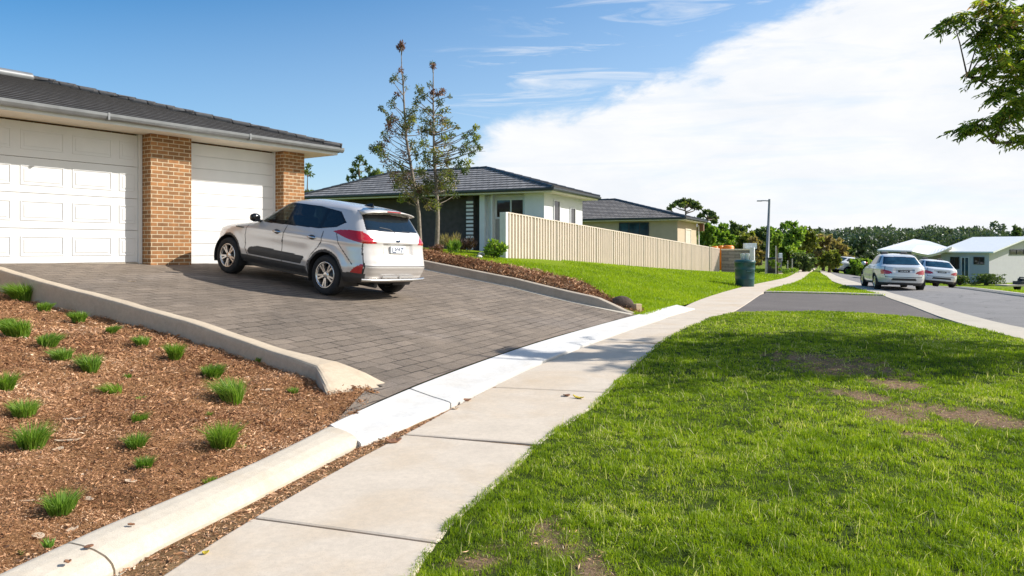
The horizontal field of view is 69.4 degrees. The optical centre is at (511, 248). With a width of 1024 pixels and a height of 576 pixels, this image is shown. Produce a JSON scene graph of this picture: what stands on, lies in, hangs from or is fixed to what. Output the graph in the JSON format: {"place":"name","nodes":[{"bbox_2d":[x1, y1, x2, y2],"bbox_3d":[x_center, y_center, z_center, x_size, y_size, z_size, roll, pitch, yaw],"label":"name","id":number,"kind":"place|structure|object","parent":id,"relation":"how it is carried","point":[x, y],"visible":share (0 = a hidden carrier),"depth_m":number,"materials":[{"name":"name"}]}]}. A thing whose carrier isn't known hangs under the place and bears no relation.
{"place":"outdoors","nodes":[
{"label":"outdoors","id":0,"kind":"place"},
{"bbox_2d":[0,292,379,573],"bbox_3d":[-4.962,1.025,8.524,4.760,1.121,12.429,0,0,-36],"label":"mulch","id":1,"kind":"object","parent":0,"point":[109,401],"visible":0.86,"depth_m":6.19,"materials":[{"name":"brown wood"}]},
{"bbox_2d":[0,369,26,392],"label":"grass tuft","id":2,"kind":"object","parent":1,"relation":"on","point":[8,382],"visible":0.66,"depth_m":6.26,"materials":[{"name":"green plant"}]},
{"bbox_2d":[0,282,32,301],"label":"grass tuft","id":3,"kind":"object","parent":1,"relation":"on","point":[20,292],"visible":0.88,"depth_m":10.71,"materials":[{"name":"green plant"}]},
{"bbox_2d":[0,317,35,337],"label":"grass tuft","id":4,"kind":"object","parent":1,"relation":"on","point":[11,328],"visible":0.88,"depth_m":8.17,"materials":[{"name":"green plant"}]},
{"bbox_2d":[1,398,43,418],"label":"grass tuft","id":5,"kind":"object","parent":1,"relation":"on","point":[19,409],"visible":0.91,"depth_m":5.71,"materials":[{"name":"green plant"}]},
{"bbox_2d":[1,417,60,451],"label":"grass tuft","id":6,"kind":"object","parent":1,"relation":"on","point":[32,440],"visible":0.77,"depth_m":5.09,"materials":[{"name":"green plant"}]},
{"bbox_2d":[34,301,56,311],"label":"grass tuft","id":7,"kind":"object","parent":1,"relation":"on","point":[45,306],"visible":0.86,"depth_m":10.06,"materials":[{"name":"green plant"}]},
{"bbox_2d":[40,536,54,547],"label":"grass tuft","id":8,"kind":"object","parent":1,"relation":"on","point":[47,543],"visible":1,"depth_m":3.72,"materials":[{"name":"green plant"}]},
{"bbox_2d":[34,332,67,347],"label":"grass tuft","id":9,"kind":"object","parent":1,"relation":"on","point":[50,340],"visible":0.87,"depth_m":7.93,"materials":[{"name":"green plant"}]},
{"bbox_2d":[0,543,112,575],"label":"rolled kerb","id":10,"kind":"structure","parent":1,"relation":"on","point":[86,562],"depth_m":3.53,"materials":[{"name":"concrete"}]},
{"bbox_2d":[40,346,75,361],"bbox_3d":[-4.612,1.070,7.538,0.358,0.166,0.332,0,0,45],"label":"grass tuft","id":11,"kind":"object","parent":1,"relation":"on","point":[61,355],"visible":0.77,"depth_m":7.47,"materials":[{"name":"green plant"}]},
{"bbox_2d":[34,486,94,516],"bbox_3d":[-2.561,1.423,4.213,0.296,0.145,0.312,0,0,-18],"label":"grass tuft","id":12,"kind":"object","parent":1,"relation":"on","point":[62,503],"visible":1,"depth_m":4.15,"materials":[{"name":"green plant"}]},
{"bbox_2d":[65,310,89,322],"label":"grass tuft","id":13,"kind":"object","parent":1,"relation":"on","point":[78,317],"visible":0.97,"depth_m":9.45,"materials":[{"name":"green plant"}]},
{"bbox_2d":[67,351,105,373],"bbox_3d":[-4.170,1.106,7.261,0.386,0.211,0.368,0,0,24],"label":"grass tuft","id":14,"kind":"object","parent":1,"relation":"on","point":[87,364],"visible":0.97,"depth_m":7.18,"materials":[{"name":"green plant"}]},
{"bbox_2d":[94,382,121,393],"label":"grass tuft","id":15,"kind":"object","parent":1,"relation":"on","point":[105,390],"visible":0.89,"depth_m":6.57,"materials":[{"name":"green plant"}]},
{"bbox_2d":[106,324,122,333],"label":"grass tuft","id":16,"kind":"object","parent":1,"relation":"on","point":[111,329],"visible":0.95,"depth_m":8.95,"materials":[{"name":"green plant"}]},
{"bbox_2d":[119,430,152,449],"bbox_3d":[-2.708,1.379,5.339,0.272,0.140,0.265,0,0,0],"label":"grass tuft","id":17,"kind":"object","parent":1,"relation":"on","point":[136,442],"visible":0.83,"depth_m":5.30,"materials":[{"name":"green plant"}]},
{"bbox_2d":[129,335,151,346],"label":"grass tuft","id":18,"kind":"object","parent":1,"relation":"on","point":[139,340],"visible":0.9,"depth_m":8.33,"materials":[{"name":"green plant"}]},
{"bbox_2d":[131,411,152,422],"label":"grass tuft","id":19,"kind":"object","parent":1,"relation":"on","point":[135,418],"visible":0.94,"depth_m":5.90,"materials":[{"name":"green plant"}]},
{"bbox_2d":[133,453,157,469],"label":"grass tuft","id":20,"kind":"object","parent":1,"relation":"on","point":[143,462],"visible":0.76,"depth_m":4.93,"materials":[{"name":"green plant"}]},
{"bbox_2d":[160,342,188,360],"bbox_3d":[-3.622,1.094,7.945,0.376,0.208,0.379,0,0,-22],"label":"grass tuft","id":21,"kind":"object","parent":1,"relation":"on","point":[174,352],"visible":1,"depth_m":7.92,"materials":[{"name":"green plant"}]},
{"bbox_2d":[66,427,357,575],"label":"rolled kerb","id":22,"kind":"structure","parent":1,"relation":"on","point":[120,545],"depth_m":4.42,"materials":[{"name":"concrete"}]},
{"bbox_2d":[199,363,229,379],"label":"grass tuft","id":23,"kind":"object","parent":1,"relation":"on","point":[214,371],"visible":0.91,"depth_m":7.48,"materials":[{"name":"green plant"}]},
{"bbox_2d":[190,419,249,451],"bbox_3d":[-2.141,1.380,5.481,0.470,0.253,0.437,0,0,-32],"label":"grass tuft","id":24,"kind":"object","parent":1,"relation":"on","point":[221,438],"visible":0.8,"depth_m":5.48,"materials":[{"name":"green plant"}]},
{"bbox_2d":[200,375,250,404],"bbox_3d":[-2.659,1.288,6.853,0.554,0.274,0.522,0,0,0],"label":"grass tuft","id":25,"kind":"object","parent":1,"relation":"on","point":[229,392],"visible":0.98,"depth_m":6.74,"materials":[{"name":"green plant"}]},
{"bbox_2d":[0,263,636,420],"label":"driveway","id":26,"kind":"structure","parent":0,"point":[431,325],"depth_m":12.03,"materials":[{"name":"grey brick"}]},
{"bbox_2d":[0,267,395,406],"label":"garden kerb","id":27,"kind":"structure","parent":26,"relation":"on","point":[328,375],"depth_m":8.98,"materials":[{"name":"concrete"}]},
{"bbox_2d":[214,199,423,294],"bbox_3d":[-3.980,-0.172,14.922,4.714,1.745,2.121,8,3,33],"label":"parked car","id":28,"kind":"object","parent":26,"relation":"on","point":[329,247],"visible":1,"depth_m":13.72,"materials":[{"name":"silver metal"}]},
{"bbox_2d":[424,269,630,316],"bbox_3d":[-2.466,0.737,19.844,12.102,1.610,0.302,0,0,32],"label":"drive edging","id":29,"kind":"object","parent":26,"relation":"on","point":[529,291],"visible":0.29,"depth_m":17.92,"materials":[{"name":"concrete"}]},
{"bbox_2d":[120,343,654,575],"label":"path bed","id":30,"kind":"object","parent":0,"point":[170,567],"visible":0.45,"depth_m":4.19,"materials":[{"name":"brown soil"}]},
{"bbox_2d":[330,389,449,446],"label":"layback kerb","id":31,"kind":"structure","parent":30,"relation":"on","point":[398,412],"depth_m":6.79,"materials":[{"name":"concrete"}]},
{"bbox_2d":[164,268,816,575],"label":"footpath","id":32,"kind":"structure","parent":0,"point":[384,510],"depth_m":5.08,"materials":[{"name":"concrete"}]},
{"bbox_2d":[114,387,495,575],"bbox_3d":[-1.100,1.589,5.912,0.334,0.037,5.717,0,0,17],"label":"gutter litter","id":33,"kind":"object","parent":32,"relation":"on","point":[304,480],"visible":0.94,"depth_m":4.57,"materials":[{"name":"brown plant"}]},
{"bbox_2d":[0,0,1023,233],"label":"sky","id":34,"kind":"structure","parent":0,"point":[833,113],"materials":[{"name":"blue"}]},
{"bbox_2d":[423,247,798,314],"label":"slope lawn","id":35,"kind":"structure","parent":0,"point":[552,262],"depth_m":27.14,"materials":[{"name":"green plant"}]},
{"bbox_2d":[304,163,314,192],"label":"roadside tree","id":36,"kind":"object","parent":35,"relation":"on","point":[307,173],"visible":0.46,"depth_m":43.82,"materials":[{"name":"green plant"}]},
{"bbox_2d":[366,40,432,239],"bbox_3d":[-3.687,-3.289,24.562,2.406,7.334,1.519,0,0,0],"label":"slender tree","id":37,"kind":"object","parent":35,"relation":"on","point":[409,120],"visible":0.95,"depth_m":24.56,"materials":[{"name":"green plant"}]},
{"bbox_2d":[411,60,482,245],"bbox_3d":[-2.080,-2.855,24.034,2.438,6.453,1.646,0,0,0],"label":"slender tree","id":38,"kind":"object","parent":35,"relation":"on","point":[437,186],"visible":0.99,"depth_m":23.95,"materials":[{"name":"green plant"}]},
{"bbox_2d":[439,232,462,249],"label":"rusty grass","id":39,"kind":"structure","parent":35,"relation":"on","point":[445,239],"depth_m":25.55,"materials":[{"name":"brown plant"}]},
{"bbox_2d":[304,166,600,250],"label":"white house","id":40,"kind":"structure","parent":35,"relation":"on","point":[487,194],"depth_m":33.28,"materials":[{"name":"dark grey roof tile"},{"name":"white painted render"},{"name":"glass"}]},
{"bbox_2d":[496,219,499,242],"bbox_3d":[-0.084,-0.290,31.888,1.380,1.980,0.030,0,0,25],"label":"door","id":41,"kind":"structure","parent":40,"relation":"in","point":[497,220],"depth_m":32.10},
{"bbox_2d":[495,198,523,218],"bbox_3d":[-0.092,-1.730,31.876,1.380,0.860,0.060,0,0,25],"label":"window","id":42,"kind":"structure","parent":40,"relation":"in","point":[513,205],"depth_m":31.89,"materials":[{"name":"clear glass"}]},
{"bbox_2d":[553,199,559,220],"bbox_3d":[1.951,-1.485,32.234,0.060,1.270,0.750,0,0,25],"label":"window","id":43,"kind":"structure","parent":40,"relation":"in","point":[556,203],"depth_m":32.24,"materials":[{"name":"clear glass"}]},
{"bbox_2d":[570,207,575,223],"bbox_3d":[2.799,-1.300,34.075,0.060,1.200,0.700,0,0,25],"label":"window","id":44,"kind":"structure","parent":40,"relation":"in","point":[572,210],"depth_m":34.07,"materials":[{"name":"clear glass"}]},
{"bbox_2d":[447,238,461,252],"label":"lily plant","id":45,"kind":"object","parent":35,"relation":"on","point":[455,244],"visible":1,"depth_m":24.50,"materials":[{"name":"green plant"}]},
{"bbox_2d":[460,235,476,252],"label":"dark reddish shrub","id":46,"kind":"object","parent":35,"relation":"on","point":[469,244],"visible":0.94,"depth_m":25.73,"materials":[{"name":"red plant"}]},
{"bbox_2d":[483,237,509,257],"bbox_3d":[-0.618,0.008,25.555,0.935,0.795,1.023,0,0,19],"label":"leafy shrub","id":47,"kind":"object","parent":35,"relation":"on","point":[493,246],"visible":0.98,"depth_m":25.46,"materials":[{"name":"green plant"}]},
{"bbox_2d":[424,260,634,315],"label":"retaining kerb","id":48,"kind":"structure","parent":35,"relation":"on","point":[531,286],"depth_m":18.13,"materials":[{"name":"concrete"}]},
{"bbox_2d":[423,247,643,312],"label":"mulch bank","id":49,"kind":"structure","parent":35,"relation":"on","point":[520,272],"depth_m":18.78,"materials":[{"name":"brown plant"}]},
{"bbox_2d":[611,296,633,307],"bbox_3d":[2.584,1.314,17.470,0.600,0.398,0.320,0,0,0],"label":"boulder","id":50,"kind":"object","parent":49,"relation":"on","point":[623,301],"visible":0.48,"depth_m":17.35,"materials":[{"name":"grey stone"}]},
{"bbox_2d":[500,212,719,271],"bbox_3d":[6.525,0.113,37.502,0.270,2.902,25.180,0,0,33],"label":"steel fence","id":51,"kind":"object","parent":35,"relation":"on","point":[522,236],"visible":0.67,"depth_m":32.85,"materials":[{"name":"beige metal"}]},
{"bbox_2d":[582,198,707,244],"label":"tan house","id":52,"kind":"structure","parent":35,"relation":"on","point":[615,214],"depth_m":47.59,"materials":[{"name":"beige"}]},
{"bbox_2d":[619,222,648,235],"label":"window","id":53,"kind":"structure","parent":52,"relation":"in","point":[640,228],"depth_m":47.08,"materials":[{"name":"blue glass"}]},
{"bbox_2d":[685,229,690,243],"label":"window","id":54,"kind":"structure","parent":52,"relation":"in","point":[687,231],"depth_m":48.75,"materials":[{"name":"white"}]},
{"bbox_2d":[697,222,723,246],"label":"broadleaf tree","id":55,"kind":"object","parent":35,"relation":"on","point":[708,238],"visible":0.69,"depth_m":57.70,"materials":[{"name":"green plant"}]},
{"bbox_2d":[714,222,739,248],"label":"broadleaf tree","id":56,"kind":"object","parent":35,"relation":"on","point":[722,234],"visible":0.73,"depth_m":59.35,"materials":[{"name":"green plant"}]},
{"bbox_2d":[721,247,754,271],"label":"boundary wall","id":57,"kind":"structure","parent":35,"relation":"on","point":[729,257],"depth_m":47.70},
{"bbox_2d":[734,260,755,286],"bbox_3d":[9.761,1.030,30.993,0.880,1.140,0.895,0,0,-11],"label":"rubbish bin","id":58,"kind":"object","parent":35,"relation":"on","point":[744,273],"visible":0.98,"depth_m":30.66,"materials":[{"name":"green plastic"}]},
{"bbox_2d":[734,230,755,248],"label":"broadleaf tree","id":59,"kind":"object","parent":35,"relation":"on","point":[743,236],"visible":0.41,"depth_m":59.61,"materials":[{"name":"green plant"}]},
{"bbox_2d":[742,235,765,267],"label":"broadleaf tree","id":60,"kind":"object","parent":35,"relation":"on","point":[758,251],"visible":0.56,"depth_m":55.74,"materials":[{"name":"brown plant"}]},
{"bbox_2d":[757,199,769,272],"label":"street lamp","id":61,"kind":"object","parent":35,"relation":"on","point":[767,236],"visible":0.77,"depth_m":46.93,"materials":[{"name":"metal"}]},
{"bbox_2d":[767,258,782,273],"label":"utility cabinet","id":62,"kind":"object","parent":35,"relation":"on","point":[771,270],"visible":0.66,"depth_m":45.34,"materials":[{"name":"metal"}]},
{"bbox_2d":[768,233,783,273],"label":"sapling","id":63,"kind":"object","parent":35,"relation":"on","point":[777,239],"visible":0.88,"depth_m":44.91,"materials":[{"name":"green plant"}]},
{"bbox_2d":[769,220,807,268],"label":"broadleaf tree","id":64,"kind":"object","parent":35,"relation":"on","point":[793,240],"visible":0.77,"depth_m":52.44,"materials":[{"name":"green plant"}]},
{"bbox_2d":[396,260,842,393],"bbox_3d":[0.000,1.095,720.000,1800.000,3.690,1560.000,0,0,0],"label":"ground","id":65,"kind":"structure","parent":0,"point":[784,267],"depth_m":12.40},
{"bbox_2d":[0,68,344,264],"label":"garage house","id":66,"kind":"structure","parent":65,"relation":"on","point":[90,175],"depth_m":14.95,"materials":[{"name":"brown brick"}]},
{"bbox_2d":[0,118,137,262],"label":"garage door","id":67,"kind":"structure","parent":66,"relation":"in","point":[63,214],"depth_m":13.94,"materials":[{"name":"white paint"}]},
{"bbox_2d":[191,143,272,262],"bbox_3d":[-6.411,-0.923,16.857,0.040,2.740,2.310,0,0,35],"label":"garage door","id":68,"kind":"structure","parent":66,"relation":"in","point":[229,185],"depth_m":16.66,"materials":[{"name":"white paint"}]},
{"bbox_2d":[346,155,383,181],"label":"thin tree","id":69,"kind":"object","parent":65,"relation":"on","point":[358,172],"visible":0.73,"depth_m":45.99,"materials":[{"name":"green plant"}]},
{"bbox_2d":[410,355,534,407],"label":"layback kerb","id":70,"kind":"structure","parent":65,"relation":"on","point":[455,388],"depth_m":8.68,"materials":[{"name":"concrete"}]},
{"bbox_2d":[501,331,601,366],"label":"layback kerb","id":71,"kind":"structure","parent":65,"relation":"on","point":[540,353],"depth_m":11.43,"materials":[{"name":"concrete"}]},
{"bbox_2d":[578,316,650,339],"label":"layback kerb","id":72,"kind":"structure","parent":65,"relation":"on","point":[612,328],"depth_m":14.42,"materials":[{"name":"concrete"}]},
{"bbox_2d":[631,305,694,323],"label":"layback kerb","id":73,"kind":"structure","parent":65,"relation":"on","point":[658,315],"depth_m":17.48,"materials":[{"name":"concrete"}]},
{"bbox_2d":[666,197,702,214],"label":"umbrella tree","id":74,"kind":"object","parent":65,"relation":"on","point":[685,203],"visible":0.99,"depth_m":72.17,"materials":[{"name":"green plant"}]},
{"bbox_2d":[694,209,718,224],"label":"umbrella tree","id":75,"kind":"object","parent":65,"relation":"on","point":[712,217],"visible":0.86,"depth_m":71.72,"materials":[{"name":"green plant"}]},
{"bbox_2d":[729,220,739,244],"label":"broadleaf tree","id":76,"kind":"object","parent":65,"relation":"on","point":[733,228],"visible":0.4,"depth_m":65.85,"materials":[{"name":"green plant"}]},
{"bbox_2d":[729,224,755,234],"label":"broadleaf tree","id":77,"kind":"object","parent":65,"relation":"on","point":[741,228],"visible":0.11,"depth_m":77.87,"materials":[{"name":"green plant"}]},
{"bbox_2d":[752,227,771,264],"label":"broadleaf tree","id":78,"kind":"object","parent":65,"relation":"on","point":[761,234],"visible":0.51,"depth_m":71.62,"materials":[{"name":"green plant"}]},
{"bbox_2d":[760,226,782,256],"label":"broadleaf tree","id":79,"kind":"object","parent":65,"relation":"on","point":[773,231],"visible":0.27,"depth_m":79.36,"materials":[{"name":"green plant"}]},
{"bbox_2d":[786,252,818,271],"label":"broadleaf tree","id":80,"kind":"object","parent":65,"relation":"on","point":[802,261],"visible":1,"depth_m":50.59,"materials":[{"name":"green plant"}]},
{"bbox_2d":[798,225,823,254],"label":"broadleaf tree","id":81,"kind":"object","parent":65,"relation":"on","point":[811,241],"visible":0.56,"depth_m":55.37,"materials":[{"name":"green plant"}]},
{"bbox_2d":[811,233,841,270],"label":"broadleaf tree","id":82,"kind":"object","parent":65,"relation":"on","point":[825,244],"visible":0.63,"depth_m":59.51,"materials":[{"name":"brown plant"}]},
{"bbox_2d":[818,249,842,272],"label":"broadleaf tree","id":83,"kind":"object","parent":65,"relation":"on","point":[831,259],"visible":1,"depth_m":55.47,"materials":[{"name":"green plant"}]},
{"bbox_2d":[830,239,854,272],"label":"broadleaf tree","id":84,"kind":"object","parent":65,"relation":"on","point":[842,248],"visible":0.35,"depth_m":61.32,"materials":[{"name":"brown plant"}]},
{"bbox_2d":[845,258,872,275],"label":"hedge","id":85,"kind":"object","parent":65,"relation":"on","point":[857,267],"visible":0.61,"depth_m":57.67,"materials":[{"name":"green plant"}]},
{"bbox_2d":[776,221,1023,259],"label":"forest","id":86,"kind":"object","parent":65,"relation":"on","point":[868,242],"visible":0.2,"depth_m":130.28,"materials":[{"name":"green plant"}]},
{"bbox_2d":[877,239,945,254],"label":"hip roofed house","id":87,"kind":"structure","parent":65,"relation":"on","point":[908,246],"depth_m":70.59,"materials":[{"name":"white metal"}]},
{"bbox_2d":[923,0,1023,154],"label":"shade tree","id":88,"kind":"object","parent":65,"relation":"on","point":[1003,63],"visible":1,"depth_m":12.11,"materials":[{"name":"green plant"}]},
{"bbox_2d":[1010,224,1022,236],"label":"broadleaf tree","id":89,"kind":"object","parent":65,"relation":"on","point":[1016,230],"visible":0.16,"depth_m":94.87,"materials":[{"name":"green plant"}]},
{"bbox_2d":[399,310,1023,575],"bbox_3d":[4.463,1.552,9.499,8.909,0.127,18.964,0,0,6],"label":"verge lawn","id":90,"kind":"structure","parent":0,"point":[710,503],"depth_m":5.36,"materials":[{"name":"green plant"}]},
{"bbox_2d":[451,344,1023,575],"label":"dry thatch","id":91,"kind":"object","parent":90,"relation":"on","point":[824,389],"visible":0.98,"depth_m":7.19,"materials":[{"name":"brown plant"}]},
{"bbox_2d":[767,272,884,295],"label":"island lawn","id":92,"kind":"structure","parent":0,"point":[819,284],"depth_m":30.25,"materials":[{"name":"green plant"}]},
{"bbox_2d":[764,291,883,295],"bbox_3d":[10.967,1.585,26.108,3.913,0.090,0.523,0,0,27],"label":"crossover edging","id":93,"kind":"object","parent":92,"relation":"on","point":[872,294],"visible":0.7,"depth_m":26.10,"materials":[{"name":"concrete"}]},
{"bbox_2d":[735,293,940,318],"bbox_3d":[9.030,1.594,21.593,4.585,0.001,9.739,0,0,20],"label":"crossover","id":94,"kind":"object","parent":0,"point":[764,302],"visible":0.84,"depth_m":21.09,"materials":[{"name":"asphalt"}]},
{"bbox_2d":[831,272,1023,327],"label":"road","id":95,"kind":"structure","parent":0,"point":[1003,308],"depth_m":22.44,"materials":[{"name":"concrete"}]},
{"bbox_2d":[831,256,858,273],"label":"distant car","id":96,"kind":"object","parent":95,"relation":"on","point":[844,266],"visible":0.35,"depth_m":58.47,"materials":[{"name":"white metal"}]},
{"bbox_2d":[860,251,924,289],"bbox_3d":[15.567,0.880,30.331,2.070,1.506,4.458,1,0,16],"label":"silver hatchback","id":97,"kind":"object","parent":95,"relation":"on","point":[902,269],"visible":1,"depth_m":28.62,"materials":[{"name":"grey paint"}]},
{"bbox_2d":[820,270,1023,338],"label":"gutter strip","id":98,"kind":"object","parent":95,"relation":"on","point":[947,314],"visible":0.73,"depth_m":18.27,"materials":[{"name":"concrete"}]},
{"bbox_2d":[919,257,956,287],"bbox_3d":[22.268,1.254,39.483,2.070,1.506,4.458,5,0,14],"label":"white hatchback","id":99,"kind":"object","parent":95,"relation":"on","point":[938,271],"visible":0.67,"depth_m":37.56,"materials":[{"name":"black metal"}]},
{"bbox_2d":[926,285,1023,296],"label":"kerb","id":100,"kind":"structure","parent":95,"relation":"on","point":[997,291],"depth_m":28.28,"materials":[{"name":"concrete"}]},
{"bbox_2d":[925,282,1023,292],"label":"lawn","id":101,"kind":"structure","parent":0,"point":[988,286],"depth_m":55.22,"materials":[{"name":"green plant"}]},
{"bbox_2d":[957,275,970,284],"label":"foundation shrub","id":102,"kind":"object","parent":101,"relation":"on","point":[961,279],"visible":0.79,"depth_m":56.81,"materials":[{"name":"green plant"}]},
{"bbox_2d":[911,236,1023,282],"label":"gabled house","id":103,"kind":"structure","parent":101,"relation":"on","point":[986,255],"depth_m":61.80,"materials":[{"name":"white metal"}]},
{"bbox_2d":[950,257,958,268],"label":"window","id":104,"kind":"structure","parent":103,"relation":"in","point":[954,261],"depth_m":62.29,"materials":[{"name":"black glass"}]},
{"bbox_2d":[961,257,968,275],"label":"door","id":105,"kind":"structure","parent":103,"relation":"in","point":[964,260],"depth_m":61.59,"materials":[{"name":"white glass"}]},
{"bbox_2d":[973,257,983,264],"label":"window","id":106,"kind":"structure","parent":103,"relation":"in","point":[976,260],"depth_m":60.70,"materials":[{"name":"black glass"}]},
{"bbox_2d":[969,273,1006,284],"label":"foundation shrub","id":107,"kind":"object","parent":101,"relation":"on","point":[987,279],"visible":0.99,"depth_m":56.75,"materials":[{"name":"green plant"}]},
{"bbox_2d":[995,277,1023,289],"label":"flat trailer","id":108,"kind":"object","parent":101,"relation":"on","point":[1018,284],"visible":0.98,"depth_m":44.96,"materials":[{"name":"metal"}]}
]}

